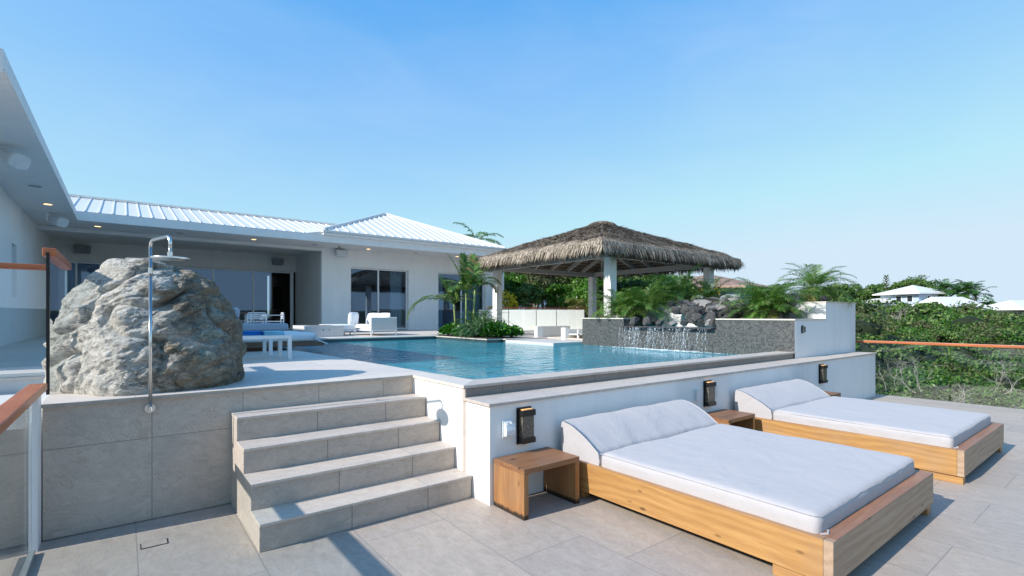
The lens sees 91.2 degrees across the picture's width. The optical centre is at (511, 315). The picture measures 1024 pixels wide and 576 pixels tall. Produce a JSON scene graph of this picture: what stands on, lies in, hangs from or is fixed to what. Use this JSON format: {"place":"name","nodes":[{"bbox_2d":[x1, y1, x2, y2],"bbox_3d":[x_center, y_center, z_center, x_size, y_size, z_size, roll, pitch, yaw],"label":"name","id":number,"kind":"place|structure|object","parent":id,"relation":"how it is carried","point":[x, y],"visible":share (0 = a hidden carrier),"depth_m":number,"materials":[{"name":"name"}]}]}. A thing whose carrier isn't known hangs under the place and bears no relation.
{"place":"outdoors","nodes":[
{"label":"outdoors","id":0,"kind":"place"},
{"bbox_2d":[231,393,471,552],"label":"staircase","id":1,"kind":"structure","parent":0,"point":[302,473],"depth_m":3.99,"materials":[{"name":"tile"}]},
{"bbox_2d":[288,329,581,342],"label":"deck","id":2,"kind":"structure","parent":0,"point":[403,333],"depth_m":14.41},
{"bbox_2d":[0,48,505,345],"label":"house","id":3,"kind":"structure","parent":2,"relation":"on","point":[394,265],"depth_m":18.39,"materials":[{"name":"white paint"}]},
{"bbox_2d":[0,146,30,169],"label":"loudspeaker","id":4,"kind":"object","parent":3,"relation":"attached to","point":[15,160],"visible":1,"depth_m":7.49,"materials":[{"name":"white paint"}]},
{"bbox_2d":[46,212,68,226],"bbox_3d":[-11.421,-2.384,12.566,0.406,0.349,0.340,0,0,-1],"label":"loudspeaker","id":5,"kind":"object","parent":3,"relation":"attached to","point":[58,221],"visible":1,"depth_m":12.45,"materials":[{"name":"white paint"}]},
{"bbox_2d":[74,245,90,253],"bbox_3d":[-14.816,-2.269,17.301,0.457,0.268,0.298,0,0,-38],"label":"loudspeaker","id":6,"kind":"object","parent":3,"relation":"attached to","point":[82,249],"visible":1,"depth_m":17.21,"materials":[{"name":"white paint"}]},
{"bbox_2d":[67,261,292,328],"bbox_3d":[-12.535,-0.629,19.540,7.510,2.462,0.328,0,0,-38],"label":"sliding door","id":7,"kind":"structure","parent":3,"relation":"in","point":[72,275],"depth_m":19.87,"materials":[{"name":"white paint"}]},
{"bbox_2d":[272,258,283,264],"bbox_3d":[-9.875,-2.249,21.128,0.457,0.268,0.298,0,0,-38],"label":"loudspeaker","id":8,"kind":"object","parent":3,"relation":"attached to","point":[277,261],"visible":1,"depth_m":21.02,"materials":[{"name":"white paint"}]},
{"bbox_2d":[335,249,347,256],"bbox_3d":[-6.563,-2.379,19.267,0.457,0.268,0.298,0,0,-38],"label":"loudspeaker","id":9,"kind":"object","parent":3,"relation":"attached to","point":[341,253],"visible":1,"depth_m":19.17,"materials":[{"name":"white paint"}]},
{"bbox_2d":[351,267,406,329],"bbox_3d":[-5.519,-0.649,20.623,2.470,2.482,0.328,0,0,-38],"label":"window","id":10,"kind":"structure","parent":3,"relation":"in","point":[395,275],"depth_m":21.23,"materials":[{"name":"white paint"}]},
{"bbox_2d":[438,272,483,328],"bbox_3d":[-2.420,-0.649,23.024,2.510,2.482,0.330,0,0,-38],"label":"window","id":11,"kind":"structure","parent":3,"relation":"in","point":[440,287],"depth_m":23.30,"materials":[{"name":"glass"}]},
{"bbox_2d":[244,312,266,322],"bbox_3d":[-7.888,0.262,15.394,0.540,0.700,0.540,0,0,-38],"label":"dining chair","id":12,"kind":"object","parent":2,"relation":"on","point":[263,315],"visible":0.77,"depth_m":15.20,"materials":[{"name":"white metal"}]},
{"bbox_2d":[293,325,343,336],"bbox_3d":[-5.651,0.450,14.604,1.090,0.324,1.188,0,0,-38],"label":"fire pit","id":13,"kind":"object","parent":2,"relation":"on","point":[328,330],"visible":0.77,"depth_m":14.21,"materials":[{"name":"concrete"}]},
{"bbox_2d":[319,324,356,334],"bbox_3d":[-5.392,0.446,15.429,0.870,0.332,1.000,0,0,-38],"label":"ottoman","id":14,"kind":"object","parent":2,"relation":"on","point":[349,327],"visible":0.44,"depth_m":15.19,"materials":[{"name":"white fabric"}]},
{"bbox_2d":[349,313,396,335],"bbox_3d":[-4.346,0.269,15.594,0.826,0.687,1.820,0,0,-38],"label":"white sofa","id":15,"kind":"object","parent":2,"relation":"on","point":[381,322],"visible":0.97,"depth_m":15.01,"materials":[{"name":"fabric"}]},
{"bbox_2d":[348,312,358,324],"bbox_3d":[-4.999,0.110,15.796,0.212,0.418,0.420,0,0,18],"label":"scatter cushion","id":16,"kind":"object","parent":15,"relation":"on","point":[353,317],"visible":0.93,"depth_m":15.66,"materials":[{"name":"fabric"}]},
{"bbox_2d":[436,335,515,338],"bbox_3d":[-1.084,0.602,14.187,0.940,0.020,2.640,0,0,-38],"label":"planting bed","id":17,"kind":"object","parent":2,"relation":"on","point":[487,337],"visible":0.79,"depth_m":13.36,"materials":[{"name":"soil"}]},
{"bbox_2d":[407,275,480,324],"bbox_3d":[-2.083,-0.316,15.329,2.283,1.856,1.138,0,0,14],"label":"cane palm","id":18,"kind":"object","parent":17,"relation":"on","point":[452,296],"visible":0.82,"depth_m":15.29,"materials":[{"name":"green plant"}]},
{"bbox_2d":[438,322,462,335],"bbox_3d":[-1.699,0.403,14.793,0.917,0.410,1.184,0,0,-38],"label":"shrub","id":19,"kind":"object","parent":17,"relation":"on","point":[444,329],"visible":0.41,"depth_m":14.61,"materials":[{"name":"green plant"}]},
{"bbox_2d":[440,252,489,321],"bbox_3d":[-1.512,-0.639,14.636,1.619,2.502,1.366,0,0,24],"label":"cane palm","id":20,"kind":"object","parent":17,"relation":"on","point":[464,286],"visible":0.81,"depth_m":14.82,"materials":[{"name":"green plant"}]},
{"bbox_2d":[451,322,478,335],"bbox_3d":[-1.272,0.396,14.201,0.846,0.408,1.196,0,0,-38],"label":"shrub","id":21,"kind":"object","parent":17,"relation":"on","point":[455,332],"visible":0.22,"depth_m":14.02,"materials":[{"name":"green plant"}]},
{"bbox_2d":[459,253,500,322],"bbox_3d":[-0.954,-0.624,14.722,1.220,2.472,1.084,0,0,-20],"label":"cane palm","id":22,"kind":"object","parent":17,"relation":"on","point":[473,265],"visible":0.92,"depth_m":14.64,"materials":[{"name":"green plant"}]},
{"bbox_2d":[453,316,506,339],"bbox_3d":[-0.833,0.365,13.748,1.646,0.767,1.678,0,0,-38],"label":"shrub","id":23,"kind":"object","parent":17,"relation":"on","point":[472,328],"visible":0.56,"depth_m":13.43,"materials":[{"name":"green plant"}]},
{"bbox_2d":[447,306,512,336],"bbox_3d":[-0.878,0.288,14.377,1.846,1.096,1.985,0,0,-20],"label":"shrub","id":24,"kind":"object","parent":17,"relation":"on","point":[483,314],"visible":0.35,"depth_m":14.21,"materials":[{"name":"green plant"}]},
{"bbox_2d":[478,319,512,336],"bbox_3d":[-0.428,0.348,13.455,0.988,0.500,0.904,0,0,-38],"label":"shrub","id":25,"kind":"object","parent":17,"relation":"on","point":[503,328],"visible":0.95,"depth_m":13.21,"materials":[{"name":"green plant"}]},
{"bbox_2d":[503,324,524,336],"bbox_3d":[-0.037,0.423,13.688,0.850,0.352,0.714,0,0,-38],"label":"shrub","id":26,"kind":"object","parent":17,"relation":"on","point":[517,330],"visible":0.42,"depth_m":13.52,"materials":[{"name":"green plant"}]},
{"bbox_2d":[504,281,519,324],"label":"garden tree","id":27,"kind":"object","parent":2,"relation":"on","point":[506,287],"visible":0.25,"depth_m":25.88,"materials":[{"name":"green plant"}]},
{"bbox_2d":[504,271,531,309],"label":"garden tree","id":28,"kind":"object","parent":2,"relation":"on","point":[514,278],"visible":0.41,"depth_m":25.87,"materials":[{"name":"green plant"}]},
{"bbox_2d":[506,281,546,309],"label":"garden tree","id":29,"kind":"object","parent":2,"relation":"on","point":[527,294],"visible":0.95,"depth_m":24.45,"materials":[{"name":"green plant"}]},
{"bbox_2d":[479,310,583,329],"bbox_3d":[0.833,0.191,21.326,4.480,0.842,0.120,0,0,-2],"label":"privacy screen","id":30,"kind":"object","parent":2,"relation":"on","point":[526,319],"visible":0.55,"depth_m":21.28,"materials":[{"name":"white paint"}]},
{"bbox_2d":[487,307,601,308],"bbox_3d":[2.005,0.155,20.070,7.250,0.911,0.080,0,0,-38],"label":"garden railing","id":31,"kind":"object","parent":2,"relation":"on","point":[542,308],"visible":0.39,"depth_m":19.27,"materials":[{"name":"brown wood"}]},
{"bbox_2d":[525,273,568,309],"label":"garden tree","id":32,"kind":"object","parent":2,"relation":"on","point":[546,283],"visible":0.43,"depth_m":25.36,"materials":[{"name":"green plant"}]},
{"bbox_2d":[529,326,569,336],"bbox_3d":[1.105,0.464,14.529,1.300,0.297,0.380,0,0,-38],"label":"stone bench","id":33,"kind":"object","parent":2,"relation":"on","point":[546,331],"visible":0.91,"depth_m":14.23,"materials":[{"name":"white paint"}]},
{"bbox_2d":[543,283,580,309],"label":"garden tree","id":34,"kind":"object","parent":2,"relation":"on","point":[559,290],"visible":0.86,"depth_m":24.73,"materials":[{"name":"green plant"}]},
{"bbox_2d":[561,328,581,339],"bbox_3d":[2.236,0.490,13.811,1.950,0.310,0.500,0,0,-38],"label":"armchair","id":35,"kind":"object","parent":2,"relation":"on","point":[566,333],"visible":0.57,"depth_m":13.37,"materials":[{"name":"white fabric"}]},
{"bbox_2d":[558,294,587,313],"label":"garden palm","id":36,"kind":"object","parent":2,"relation":"on","point":[578,302],"visible":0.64,"depth_m":24.30,"materials":[{"name":"green plant"}]},
{"bbox_2d":[566,276,583,309],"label":"garden tree","id":37,"kind":"object","parent":2,"relation":"on","point":[570,285],"visible":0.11,"depth_m":25.47,"materials":[{"name":"green plant"}]},
{"bbox_2d":[570,276,603,317],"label":"garden tree","id":38,"kind":"object","parent":2,"relation":"on","point":[584,288],"visible":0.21,"depth_m":24.52,"materials":[{"name":"green plant"}]},
{"bbox_2d":[467,221,745,321],"bbox_3d":[2.971,-1.246,16.575,7.008,3.717,6.368,0,0,-38],"label":"gazebo","id":39,"kind":"object","parent":2,"relation":"on","point":[609,253],"visible":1,"depth_m":15.07,"materials":[{"name":"beige plant"}]},
{"bbox_2d":[583,276,634,316],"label":"garden tree","id":40,"kind":"object","parent":2,"relation":"on","point":[619,286],"visible":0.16,"depth_m":20.59,"materials":[{"name":"green plant"}]},
{"bbox_2d":[667,273,698,299],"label":"garden tree","id":41,"kind":"object","parent":2,"relation":"on","point":[680,276],"visible":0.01,"depth_m":25.27,"materials":[{"name":"green plant"}]},
{"bbox_2d":[0,0,1023,313],"label":"sky","id":42,"kind":"structure","parent":0,"point":[875,139],"materials":[{"name":"blue"}]},
{"bbox_2d":[28,394,1023,575],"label":"terrace floor","id":43,"kind":"structure","parent":0,"point":[973,525],"depth_m":3.39,"materials":[{"name":"grey tile"}]},
{"bbox_2d":[0,383,46,575],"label":"railing","id":44,"kind":"object","parent":43,"relation":"on","point":[17,554],"visible":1,"depth_m":2.77,"materials":[{"name":"clear glass"}]},
{"bbox_2d":[0,391,48,508],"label":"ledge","id":45,"kind":"object","parent":43,"relation":"on","point":[7,396],"depth_m":4.06,"materials":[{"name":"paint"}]},
{"bbox_2d":[32,396,40,551],"bbox_3d":[-3.177,1.028,3.350,0.028,1.044,0.188,0,0,-38],"label":"railing post","id":46,"kind":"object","parent":43,"relation":"on","point":[36,474],"depth_m":3.28,"materials":[{"name":"metal"}]},
{"bbox_2d":[140,538,167,549],"bbox_3d":[-2.422,1.548,3.395,0.152,0.004,0.095,0,0,-38],"label":"floor drain","id":47,"kind":"object","parent":43,"relation":"on","point":[153,543],"visible":1,"depth_m":3.39,"materials":[{"name":"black metal"}]},
{"bbox_2d":[41,375,412,540],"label":"stone wall","id":48,"kind":"structure","parent":43,"relation":"on","point":[109,463],"depth_m":3.79,"materials":[{"name":"grey tile"}]},
{"bbox_2d":[145,235,189,412],"bbox_3d":[-2.508,0.085,3.648,0.253,1.308,0.538,0,0,-38],"label":"outdoor shower","id":49,"kind":"object","parent":48,"relation":"attached to","point":[150,407],"visible":1,"depth_m":3.74,"materials":[{"name":"metal"}]},
{"bbox_2d":[414,378,465,471],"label":"side wall","id":50,"kind":"structure","parent":43,"relation":"on","point":[445,405],"depth_m":4.59,"materials":[{"name":"white paint"}]},
{"bbox_2d":[494,447,578,520],"bbox_3d":[0.204,1.357,4.111,0.588,0.385,0.394,0,0,-38],"label":"side table","id":51,"kind":"object","parent":43,"relation":"on","point":[559,468],"visible":1,"depth_m":4.03,"materials":[{"name":"brown wood"}]},
{"bbox_2d":[464,351,795,396],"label":"pool wall","id":52,"kind":"structure","parent":43,"relation":"on","point":[479,387],"depth_m":5.56,"materials":[{"name":"stone"}]},
{"bbox_2d":[462,352,876,505],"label":"wall","id":53,"kind":"structure","parent":43,"relation":"on","point":[850,374],"depth_m":5.03,"materials":[{"name":"white paint"}]},
{"bbox_2d":[502,419,515,438],"bbox_3d":[-0.022,0.948,4.166,0.118,0.145,0.054,0,0,-38],"label":"switch box","id":54,"kind":"object","parent":53,"relation":"attached to","point":[508,428],"visible":1,"depth_m":4.15,"materials":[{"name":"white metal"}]},
{"bbox_2d":[516,406,535,444],"bbox_3d":[0.120,0.940,4.265,0.158,0.310,0.071,0,0,-38],"label":"wall lamp","id":55,"kind":"object","parent":53,"relation":"attached to","point":[525,425],"visible":1,"depth_m":4.24,"materials":[{"name":"black metal"}]},
{"bbox_2d":[694,388,699,400],"bbox_3d":[2.169,0.932,5.876,0.090,0.140,0.034,0,0,-38],"label":"switch box","id":56,"kind":"object","parent":53,"relation":"attached to","point":[696,394],"visible":1,"depth_m":5.85,"materials":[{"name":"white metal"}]},
{"bbox_2d":[703,380,715,406],"bbox_3d":[2.372,0.940,6.009,0.170,0.310,0.071,0,0,-38],"label":"wall lamp","id":57,"kind":"object","parent":53,"relation":"attached to","point":[709,393],"visible":1,"depth_m":5.98,"materials":[{"name":"black metal"}]},
{"bbox_2d":[819,364,827,383],"bbox_3d":[4.991,0.940,8.038,0.175,0.310,0.071,0,0,-38],"label":"wall lamp","id":58,"kind":"object","parent":53,"relation":"attached to","point":[822,373],"visible":1,"depth_m":8.00,"materials":[{"name":"black metal"}]},
{"bbox_2d":[706,409,754,429],"bbox_3d":[2.523,1.357,5.907,0.587,0.385,0.394,0,0,-38],"label":"side table","id":59,"kind":"object","parent":43,"relation":"on","point":[735,418],"visible":0.44,"depth_m":5.91,"materials":[{"name":"brown wood"}]},
{"bbox_2d":[561,400,932,575],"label":"daybed","id":60,"kind":"object","parent":43,"relation":"on","point":[790,506],"visible":1,"depth_m":3.58,"materials":[{"name":"white fabric"}]},
{"bbox_2d":[735,379,1003,484],"bbox_3d":[4.177,1.239,6.014,1.892,0.622,2.225,0,0,-38],"label":"daybed","id":61,"kind":"object","parent":43,"relation":"on","point":[951,446],"visible":0.98,"depth_m":5.43,"materials":[{"name":"white fabric"}]},
{"bbox_2d":[855,340,1023,348],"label":"terrace railing","id":62,"kind":"object","parent":43,"relation":"on","point":[948,344],"visible":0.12,"depth_m":8.96,"materials":[{"name":"orange wood"}]},
{"bbox_2d":[267,305,1023,383],"bbox_3d":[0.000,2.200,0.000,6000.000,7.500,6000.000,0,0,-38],"label":"ground","id":63,"kind":"structure","parent":0,"point":[879,362],"depth_m":48.35,"materials":[{"name":"green plant"}]},
{"bbox_2d":[0,378,413,541],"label":"deck body","id":64,"kind":"structure","parent":63,"relation":"on","point":[14,386],"depth_m":4.92,"materials":[{"name":"grey concrete"}]},
{"bbox_2d":[0,335,472,404],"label":"deck","id":65,"kind":"structure","parent":64,"relation":"on","point":[261,369],"depth_m":5.55,"materials":[{"name":"stone"}]},
{"bbox_2d":[0,263,45,377],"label":"railing","id":66,"kind":"object","parent":65,"relation":"on","point":[21,266],"depth_m":4.97,"materials":[{"name":"orange wood"}]},
{"bbox_2d":[42,247,71,394],"bbox_3d":[-4.020,0.046,4.448,0.080,1.132,1.484,0,0,-38],"label":"return railing","id":67,"kind":"object","parent":65,"relation":"on","point":[58,264],"visible":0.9,"depth_m":4.00,"materials":[{"name":"clear glass"}]},
{"bbox_2d":[40,255,245,395],"bbox_3d":[-3.216,0.070,4.484,1.494,1.169,1.496,0,0,-38],"label":"boulder","id":68,"kind":"object","parent":65,"relation":"on","point":[100,339],"visible":0.97,"depth_m":4.03,"materials":[{"name":"stone"}]},
{"bbox_2d":[242,334,291,358],"bbox_3d":[-3.580,0.445,6.998,0.810,0.334,0.590,0,0,-38],"label":"table","id":69,"kind":"object","parent":65,"relation":"on","point":[289,344],"visible":0.46,"depth_m":6.99,"materials":[{"name":"white metal"}]},
{"bbox_2d":[243,331,262,334],"bbox_3d":[-3.640,0.247,6.983,0.270,0.057,0.262,0,0,-38],"label":"towel","id":70,"kind":"object","parent":69,"relation":"on","point":[252,332],"visible":0.68,"depth_m":6.89,"materials":[{"name":"blue fabric"}]},
{"bbox_2d":[263,330,284,334],"bbox_3d":[-3.349,0.247,7.044,0.245,0.057,0.222,0,0,-38],"label":"towel","id":71,"kind":"object","parent":69,"relation":"on","point":[279,332],"visible":0.86,"depth_m":6.96,"materials":[{"name":"fabric"}]},
{"bbox_2d":[243,323,290,330],"bbox_3d":[-7.005,0.281,12.883,2.300,0.662,1.050,0,0,-38],"label":"cushion","id":72,"kind":"object","parent":65,"relation":"on","point":[265,326],"visible":0.22,"depth_m":12.85,"materials":[{"name":"white fabric"}]},
{"bbox_2d":[262,339,272,354],"bbox_3d":[-4.197,0.450,7.779,0.790,0.324,0.480,0,0,-38],"label":"table","id":73,"kind":"object","parent":65,"relation":"on","point":[270,346],"visible":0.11,"depth_m":7.84,"materials":[{"name":"white metal"}]},
{"bbox_2d":[243,331,327,351],"bbox_3d":[-4.960,0.464,8.964,2.736,0.297,1.752,0,0,-38],"label":"lounge bed","id":74,"kind":"object","parent":65,"relation":"on","point":[299,338],"visible":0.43,"depth_m":8.84,"materials":[{"name":"white fabric"}]},
{"bbox_2d":[453,222,503,244],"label":"coconut palm","id":75,"kind":"object","parent":63,"relation":"on","point":[492,240],"visible":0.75,"depth_m":33.06,"materials":[{"name":"green plant"}]},
{"bbox_2d":[619,274,669,299],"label":"garden tree","id":76,"kind":"object","parent":63,"relation":"on","point":[636,282],"visible":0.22,"depth_m":20.14,"materials":[{"name":"green plant"}]},
{"bbox_2d":[687,275,776,302],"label":"tiled house","id":77,"kind":"structure","parent":63,"relation":"on","point":[733,283],"depth_m":29.50,"materials":[{"name":"ceramic"}]},
{"bbox_2d":[558,292,1023,408],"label":"hillside scrub","id":78,"kind":"object","parent":63,"relation":"on","point":[973,369],"visible":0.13,"depth_m":34.24,"materials":[{"name":"green plant"}]},
{"bbox_2d":[502,289,518,313],"bbox_3d":[-0.230,-0.601,24.010,1.290,1.307,1.258,0,0,-38],"label":"flowering shrub","id":79,"kind":"object","parent":78,"relation":"on","point":[511,302],"visible":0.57,"depth_m":23.84,"materials":[{"name":"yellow plant"}]},
{"bbox_2d":[832,283,857,298],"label":"skyline tree","id":80,"kind":"object","parent":63,"relation":"on","point":[851,291],"visible":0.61,"depth_m":75.01,"materials":[{"name":"green plant"}]},
{"bbox_2d":[854,284,885,299],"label":"skyline tree","id":81,"kind":"object","parent":63,"relation":"on","point":[869,291],"visible":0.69,"depth_m":78.49,"materials":[{"name":"green plant"}]},
{"bbox_2d":[891,279,917,289],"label":"skyline tree","id":82,"kind":"object","parent":63,"relation":"on","point":[899,284],"visible":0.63,"depth_m":89.21,"materials":[{"name":"green plant"}]},
{"bbox_2d":[875,353,934,392],"bbox_3d":[18.764,2.721,23.875,2.844,1.886,1.725,0,0,12],"label":"dead shrub","id":83,"kind":"object","parent":63,"relation":"on","point":[901,374],"visible":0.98,"depth_m":24.03,"materials":[{"name":"grey plant"}]},
{"bbox_2d":[872,285,955,304],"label":"house","id":84,"kind":"structure","parent":63,"relation":"on","point":[911,294],"depth_m":72.12,"materials":[{"name":"paint"}]},
{"bbox_2d":[902,274,940,289],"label":"skyline tree","id":85,"kind":"object","parent":63,"relation":"on","point":[921,282],"visible":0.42,"depth_m":87.06,"materials":[{"name":"green plant"}]},
{"bbox_2d":[926,279,958,296],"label":"coconut palm","id":86,"kind":"object","parent":63,"relation":"on","point":[941,286],"visible":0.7,"depth_m":71.86,"materials":[{"name":"green plant"}]},
{"bbox_2d":[912,297,985,307],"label":"house","id":87,"kind":"structure","parent":63,"relation":"on","point":[946,301],"depth_m":66.89,"materials":[{"name":"metal"}]},
{"bbox_2d":[941,282,975,300],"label":"coconut palm","id":88,"kind":"object","parent":63,"relation":"on","point":[957,292],"visible":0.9,"depth_m":69.60,"materials":[{"name":"green plant"}]},
{"bbox_2d":[948,279,989,298],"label":"coconut palm","id":89,"kind":"object","parent":63,"relation":"on","point":[967,283],"visible":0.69,"depth_m":69.67,"materials":[{"name":"green plant"}]},
{"bbox_2d":[958,283,995,302],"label":"coconut palm","id":90,"kind":"object","parent":63,"relation":"on","point":[987,294],"visible":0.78,"depth_m":69.08,"materials":[{"name":"green plant"}]},
{"bbox_2d":[936,382,1023,408],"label":"dead shrub","id":91,"kind":"object","parent":63,"relation":"on","point":[963,395],"visible":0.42,"depth_m":18.50,"materials":[{"name":"brown plant"}]},
{"bbox_2d":[981,358,1022,393],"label":"dead shrub","id":92,"kind":"object","parent":63,"relation":"on","point":[999,383],"visible":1,"depth_m":23.82,"materials":[{"name":"grey plant"}]},
{"bbox_2d":[984,300,1023,311],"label":"house","id":93,"kind":"structure","parent":63,"relation":"on","point":[1013,305],"depth_m":61.02,"materials":[{"name":"metal"}]},
{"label":"pool","id":94,"kind":"structure","parent":63,"relation":"in","visible":0},
{"bbox_2d":[282,339,739,379],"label":"water","id":95,"kind":"structure","parent":94,"relation":"in","point":[469,360],"depth_m":8.81,"materials":[{"name":"blue liquid"}]},
{"bbox_2d":[506,338,581,345],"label":"platform","id":96,"kind":"structure","parent":94,"relation":"in","point":[552,342],"depth_m":12.29,"materials":[{"name":"concrete"}]},
{"bbox_2d":[581,301,855,358],"bbox_3d":[4.225,0.550,11.035,2.835,1.600,4.905,0,0,-38],"label":"waterfall planter","id":97,"kind":"object","parent":94,"relation":"on","point":[830,327],"visible":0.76,"depth_m":9.40,"materials":[{"name":"grey stone"}]},
{"bbox_2d":[586,288,655,324],"bbox_3d":[2.620,-0.173,12.091,1.920,0.970,1.925,0,0,17],"label":"date palm","id":98,"kind":"object","parent":97,"relation":"in","point":[618,313],"visible":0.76,"depth_m":11.88,"materials":[{"name":"green plant"}]},
{"bbox_2d":[629,317,638,325],"bbox_3d":[2.698,0.156,11.084,0.172,0.245,0.278,19,-4,26],"label":"rock","id":99,"kind":"object","parent":97,"relation":"on","point":[633,321],"visible":0.88,"depth_m":11.00,"materials":[{"name":"stone"}]},
{"bbox_2d":[611,277,683,322],"bbox_3d":[3.202,-0.301,11.819,1.765,1.138,1.877,0,0,6],"label":"date palm","id":100,"kind":"object","parent":97,"relation":"in","point":[646,297],"visible":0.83,"depth_m":11.48,"materials":[{"name":"green plant"}]},
{"bbox_2d":[635,263,721,309],"bbox_3d":[4.102,-0.579,12.409,2.040,1.309,2.018,0,0,0],"label":"date palm","id":101,"kind":"object","parent":97,"relation":"on","point":[676,290],"visible":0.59,"depth_m":12.07,"materials":[{"name":"green plant"}]},
{"bbox_2d":[688,305,699,314],"bbox_3d":[3.852,-0.013,10.635,0.236,0.394,0.189,6,15,28],"label":"rock","id":102,"kind":"object","parent":97,"relation":"on","point":[693,309],"visible":0.67,"depth_m":10.56,"materials":[{"name":"stone"}]},
{"bbox_2d":[691,313,701,321],"bbox_3d":[3.849,0.089,10.445,0.232,0.217,0.350,-13,-28,18],"label":"rock","id":103,"kind":"object","parent":97,"relation":"on","point":[696,317],"visible":0.73,"depth_m":10.34,"materials":[{"name":"stone"}]},
{"bbox_2d":[703,312,718,324],"bbox_3d":[4.045,0.078,10.192,0.284,0.283,0.482,12,-3,13],"label":"rock","id":104,"kind":"object","parent":97,"relation":"on","point":[711,315],"visible":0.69,"depth_m":10.04,"materials":[{"name":"stone"}]},
{"bbox_2d":[678,277,747,299],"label":"date palm","id":105,"kind":"object","parent":97,"relation":"in","point":[707,291],"visible":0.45,"depth_m":11.61,"materials":[{"name":"green plant"}]},
{"bbox_2d":[739,303,758,315],"bbox_3d":[4.664,-0.116,9.787,0.385,0.245,0.630,16,17,29],"label":"rock","id":106,"kind":"object","parent":97,"relation":"on","point":[742,312],"visible":0.32,"depth_m":9.61,"materials":[{"name":"stone"}]},
{"bbox_2d":[716,277,820,318],"bbox_3d":[4.746,-0.237,9.448,1.756,0.964,1.689,0,0,5],"label":"date palm","id":107,"kind":"object","parent":97,"relation":"on","point":[761,303],"visible":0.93,"depth_m":9.11,"materials":[{"name":"green plant"}]},
{"bbox_2d":[775,263,866,307],"bbox_3d":[6.029,-0.537,9.926,1.509,1.088,1.558,0,0,-38],"label":"date palm","id":108,"kind":"object","parent":97,"relation":"on","point":[816,290],"visible":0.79,"depth_m":9.82,"materials":[{"name":"green plant"}]},
{"bbox_2d":[601,327,740,354],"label":"waterfall","id":109,"kind":"structure","parent":0,"point":[664,349],"depth_m":10.22,"materials":[{"name":"white liquid"}]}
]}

